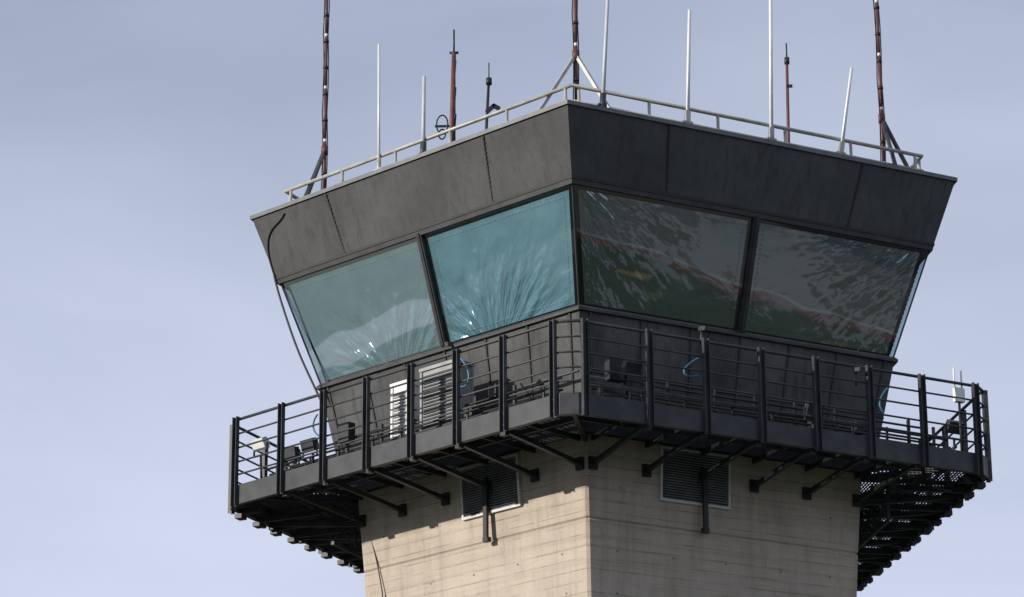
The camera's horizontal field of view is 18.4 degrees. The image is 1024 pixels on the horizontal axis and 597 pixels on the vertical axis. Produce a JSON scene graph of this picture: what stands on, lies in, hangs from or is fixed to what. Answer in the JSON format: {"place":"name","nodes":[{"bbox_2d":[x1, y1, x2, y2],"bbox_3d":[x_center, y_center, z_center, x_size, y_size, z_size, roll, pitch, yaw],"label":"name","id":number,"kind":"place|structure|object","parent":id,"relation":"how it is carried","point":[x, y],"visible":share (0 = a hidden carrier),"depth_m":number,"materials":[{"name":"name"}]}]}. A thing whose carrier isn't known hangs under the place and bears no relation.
{"place":"outdoors","nodes":[
{"label":"outdoors","id":0,"kind":"place"},
{"bbox_2d":[390,379,419,438],"bbox_3d":[-1.525,1.767,46.191,0.380,1.080,0.360,-18,-25,41],"label":"air conditioning unit","id":1,"kind":"object","parent":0,"point":[399,392],"visible":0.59,"depth_m":46.15,"materials":[{"name":"white metal"}]},
{"bbox_2d":[419,359,474,430],"bbox_3d":[-0.940,1.526,45.604,0.760,1.150,0.380,-18,-25,41],"label":"air conditioning unit","id":2,"kind":"object","parent":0,"point":[438,395],"visible":0.63,"depth_m":45.53,"materials":[{"name":"grey metal"}]},
{"bbox_2d":[0,0,1023,596],"label":"sky","id":3,"kind":"structure","parent":0,"point":[141,311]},
{"label":"pavement","id":4,"kind":"structure","parent":0,"visible":0},
{"bbox_2d":[228,83,992,596],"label":"air traffic control tower","id":5,"kind":"structure","parent":4,"relation":"on","point":[548,271],"depth_m":46.06,"materials":[{"name":"grey metal"}]},
{"bbox_2d":[250,436,269,477],"bbox_3d":[-3.774,2.444,47.633,0.329,0.737,0.221,-18,-25,41],"label":"floodlight","id":6,"kind":"object","parent":5,"relation":"on","point":[259,446],"visible":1,"depth_m":47.63,"materials":[{"name":"paint"}]},
{"bbox_2d":[284,446,300,469],"bbox_3d":[-3.270,2.459,47.267,0.329,0.471,0.196,-18,-25,41],"label":"floodlight","id":7,"kind":"object","parent":5,"relation":"on","point":[292,452],"visible":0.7,"depth_m":47.23,"materials":[{"name":"metal"}]},
{"bbox_2d":[300,437,318,463],"bbox_3d":[-2.980,2.313,46.873,0.329,0.488,0.207,-18,-25,41],"label":"floodlight","id":8,"kind":"object","parent":5,"relation":"on","point":[309,446],"visible":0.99,"depth_m":46.84,"materials":[{"name":"metal"}]},
{"bbox_2d":[304,0,329,195],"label":"radio mast","id":9,"kind":"object","parent":5,"relation":"on","point":[323,155],"visible":0.77,"depth_m":49.92,"materials":[{"name":"brown metal"}]},
{"bbox_2d":[375,44,381,169],"bbox_3d":[-2.017,-2.877,48.197,0.160,2.168,0.066,-18,-25,41],"label":"whip antenna","id":10,"kind":"object","parent":5,"relation":"attached to","point":[378,157],"visible":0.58,"depth_m":48.15,"materials":[{"name":"white metal"}]},
{"bbox_2d":[418,76,426,153],"bbox_3d":[-1.327,-2.701,47.437,0.160,1.336,0.096,-18,-25,41],"label":"whip antenna","id":11,"kind":"object","parent":5,"relation":"attached to","point":[423,143],"visible":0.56,"depth_m":47.42,"materials":[{"name":"metal"}]},
{"bbox_2d":[435,29,458,140],"bbox_3d":[-0.984,-2.752,47.852,0.360,2.800,0.156,-1,-19,2],"label":"dipole antenna","id":12,"kind":"object","parent":5,"relation":"on","point":[453,115],"visible":0.66,"depth_m":47.89,"materials":[{"name":"red paint"}]},
{"bbox_2d":[444,342,454,349],"bbox_3d":[-0.883,0.732,44.863,0.066,0.259,0.166,-14,-23,35],"label":"security camera","id":13,"kind":"object","parent":5,"relation":"attached to","point":[448,344],"visible":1,"depth_m":44.87,"materials":[{"name":"metal"}]},
{"bbox_2d":[485,63,500,128],"bbox_3d":[-0.325,-2.563,47.223,0.316,2.030,0.150,-5,-19,12],"label":"dipole antenna","id":14,"kind":"object","parent":5,"relation":"on","point":[489,109],"visible":0.63,"depth_m":47.33,"materials":[{"name":"paint"}]},
{"bbox_2d":[538,0,610,109],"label":"radio mast","id":15,"kind":"object","parent":5,"relation":"on","point":[576,60],"visible":0.66,"depth_m":46.10,"materials":[{"name":"brown metal"}]},
{"bbox_2d":[597,0,608,106],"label":"whip antenna","id":16,"kind":"object","parent":5,"relation":"attached to","point":[602,98],"visible":0.81,"depth_m":45.74,"materials":[{"name":"metal"}]},
{"bbox_2d":[621,361,642,399],"bbox_3d":[1.648,1.185,43.880,0.331,0.634,0.215,9,-21,-27],"label":"floodlight","id":17,"kind":"object","parent":5,"relation":"on","point":[631,368],"visible":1,"depth_m":43.87,"materials":[{"name":"metal"}]},
{"bbox_2d":[682,9,692,123],"bbox_3d":[2.564,-3.367,46.428,0.185,1.903,0.090,9,-21,-27],"label":"whip antenna","id":18,"kind":"object","parent":5,"relation":"attached to","point":[688,116],"visible":0.83,"depth_m":46.38,"materials":[{"name":"white metal"}]},
{"bbox_2d":[698,326,707,344],"bbox_3d":[2.681,0.502,44.364,0.066,0.259,0.165,12,-23,-33],"label":"security camera","id":19,"kind":"object","parent":5,"relation":"attached to","point":[701,329],"visible":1,"depth_m":44.38,"materials":[{"name":"metal"}]},
{"bbox_2d":[766,0,776,140],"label":"whip antenna","id":20,"kind":"object","parent":5,"relation":"attached to","point":[770,132],"visible":0.81,"depth_m":47.10,"materials":[{"name":"white metal"}]},
{"bbox_2d":[784,43,792,142],"bbox_3d":[4.171,-2.681,47.752,0.150,2.538,0.090,5,-19,-14],"label":"dipole antenna","id":21,"kind":"object","parent":5,"relation":"on","point":[787,63],"visible":0.66,"depth_m":47.88,"materials":[{"name":"red paint"}]},
{"bbox_2d":[803,401,823,427],"bbox_3d":[4.296,1.708,45.193,0.331,0.466,0.215,9,-21,-27],"label":"floodlight","id":22,"kind":"object","parent":5,"relation":"on","point":[807,409],"visible":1,"depth_m":45.14,"materials":[{"name":"metal"}]},
{"bbox_2d":[836,67,852,154],"bbox_3d":[5.000,-2.783,47.601,0.361,1.538,0.084,9,-21,-27],"label":"whip antenna","id":23,"kind":"object","parent":5,"relation":"attached to","point":[841,146],"visible":0.86,"depth_m":47.55,"materials":[{"name":"white metal"}]},
{"bbox_2d":[853,367,862,385],"bbox_3d":[4.964,1.103,45.445,0.066,0.259,0.165,12,-23,-33],"label":"security camera","id":24,"kind":"object","parent":5,"relation":"attached to","point":[857,369],"visible":1,"depth_m":45.46,"materials":[{"name":"metal"}]},
{"bbox_2d":[873,0,908,166],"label":"radio mast","id":25,"kind":"object","parent":5,"relation":"on","point":[886,135],"visible":0.75,"depth_m":48.66,"materials":[{"name":"brown metal"}]},
{"bbox_2d":[943,419,964,449],"bbox_3d":[6.458,2.031,46.300,0.331,0.541,0.225,9,-21,-27],"label":"floodlight","id":26,"kind":"object","parent":5,"relation":"on","point":[951,430],"visible":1,"depth_m":46.27,"materials":[{"name":"metal"}]},
{"bbox_2d":[952,367,964,450],"bbox_3d":[6.534,1.627,46.262,0.164,1.277,0.080,9,-21,-27],"label":"access point antenna","id":27,"kind":"object","parent":5,"relation":"on","point":[958,392],"visible":1,"depth_m":46.29,"materials":[{"name":"paint"}]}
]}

